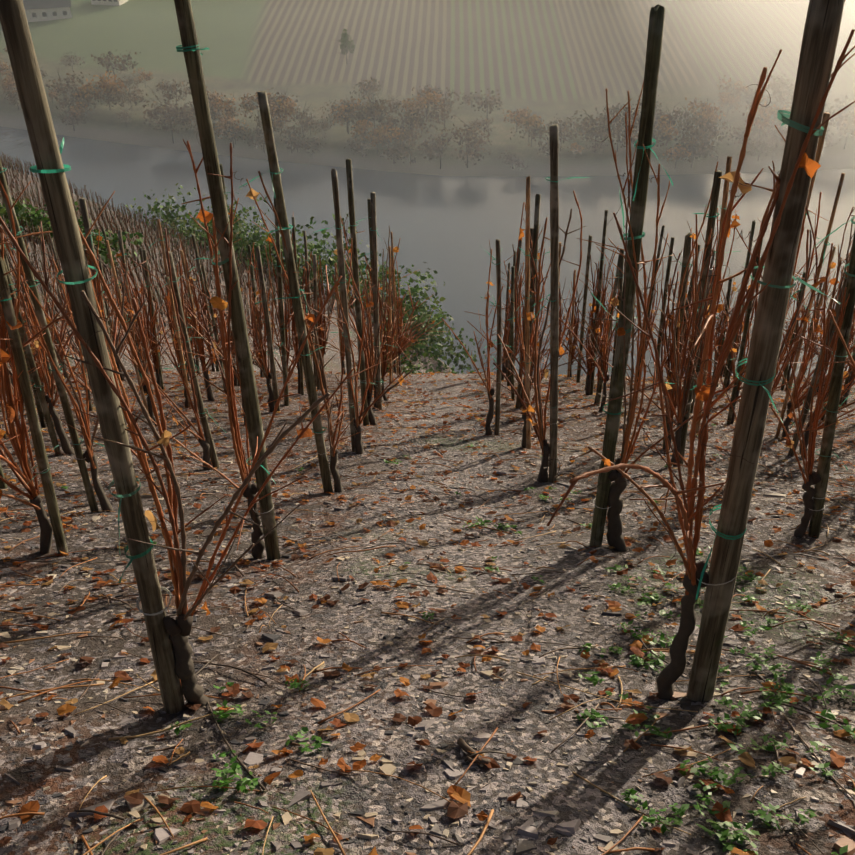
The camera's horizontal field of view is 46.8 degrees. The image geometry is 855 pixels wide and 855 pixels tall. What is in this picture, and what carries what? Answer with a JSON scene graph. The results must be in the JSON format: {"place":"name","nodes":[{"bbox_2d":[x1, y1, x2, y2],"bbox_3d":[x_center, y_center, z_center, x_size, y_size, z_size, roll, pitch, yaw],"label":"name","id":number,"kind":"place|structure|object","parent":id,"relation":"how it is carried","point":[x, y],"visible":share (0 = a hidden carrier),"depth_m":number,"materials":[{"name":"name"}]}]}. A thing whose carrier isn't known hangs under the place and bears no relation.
{"place":"outdoors","nodes":[
{"label":"outdoors","id":0,"kind":"place"},
{"bbox_2d":[0,0,854,854],"bbox_3d":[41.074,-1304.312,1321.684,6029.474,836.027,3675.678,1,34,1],"label":"ground","id":1,"kind":"structure","parent":0,"point":[324,620],"depth_m":4.03,"materials":[{"name":"soil"}]},
{"bbox_2d":[23,0,128,21],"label":"farm buildings","id":2,"kind":"structure","parent":1,"relation":"on","point":[56,15],"depth_m":307.92,"materials":[{"name":"paint"}]},
{"bbox_2d":[0,183,485,373],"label":"bushes","id":3,"kind":"object","parent":1,"relation":"on","point":[20,210],"depth_m":114.33,"materials":[{"name":"green plant"}]},
{"bbox_2d":[0,164,852,706],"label":"vine trunks","id":4,"kind":"object","parent":1,"relation":"on","point":[178,628],"visible":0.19,"depth_m":4.54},
{"bbox_2d":[0,2,854,619],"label":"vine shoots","id":5,"kind":"object","parent":4,"relation":"attached to","point":[678,360],"visible":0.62,"depth_m":5.14,"materials":[{"name":"brown plant"}]},
{"bbox_2d":[0,29,854,170],"bbox_3d":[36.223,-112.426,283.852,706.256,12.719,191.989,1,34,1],"label":"trees","id":6,"kind":"object","parent":1,"relation":"on","point":[690,130],"depth_m":220.95,"materials":[{"name":"brown plant"}]},
{"bbox_2d":[0,0,854,713],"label":"wooden stakes","id":7,"kind":"object","parent":1,"relation":"on","point":[818,46],"visible":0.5,"depth_m":3.96,"materials":[{"name":"brown wood"}]},
{"bbox_2d":[0,43,854,599],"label":"plant ties","id":8,"kind":"object","parent":7,"relation":"attached to","point":[782,117],"visible":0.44,"depth_m":3.28,"materials":[{"name":"green plastic"}]},
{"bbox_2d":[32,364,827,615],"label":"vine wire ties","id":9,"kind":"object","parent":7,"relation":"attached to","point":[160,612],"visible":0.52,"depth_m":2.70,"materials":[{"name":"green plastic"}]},
{"bbox_2d":[0,411,854,854],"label":"slate chips","id":10,"kind":"object","parent":1,"relation":"on","point":[528,827],"visible":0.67,"depth_m":2.90,"materials":[{"name":"grey stone"}]},
{"bbox_2d":[0,153,854,854],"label":"fallen leaves","id":11,"kind":"object","parent":1,"relation":"on","point":[432,709],"visible":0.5,"depth_m":4.00,"materials":[{"name":"orange plant"}]},
{"bbox_2d":[0,377,854,854],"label":"ground twigs","id":12,"kind":"object","parent":1,"relation":"on","point":[470,751],"visible":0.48,"depth_m":3.22,"materials":[{"name":"brown wood"}]},
{"bbox_2d":[41,409,854,854],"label":"ground weeds","id":13,"kind":"object","parent":1,"relation":"on","point":[723,833],"visible":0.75,"depth_m":2.71,"materials":[{"name":"green plant"}]},
{"bbox_2d":[0,126,854,377],"bbox_3d":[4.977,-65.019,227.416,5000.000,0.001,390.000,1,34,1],"label":"river water","id":14,"kind":"structure","parent":0,"point":[462,323],"depth_m":191.83,"materials":[{"name":"grey liquid"}]},
{"bbox_2d":[0,0,854,376],"label":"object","id":15,"kind":"structure","parent":0,"point":[766,16],"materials":[{"name":"grey"}]}
]}

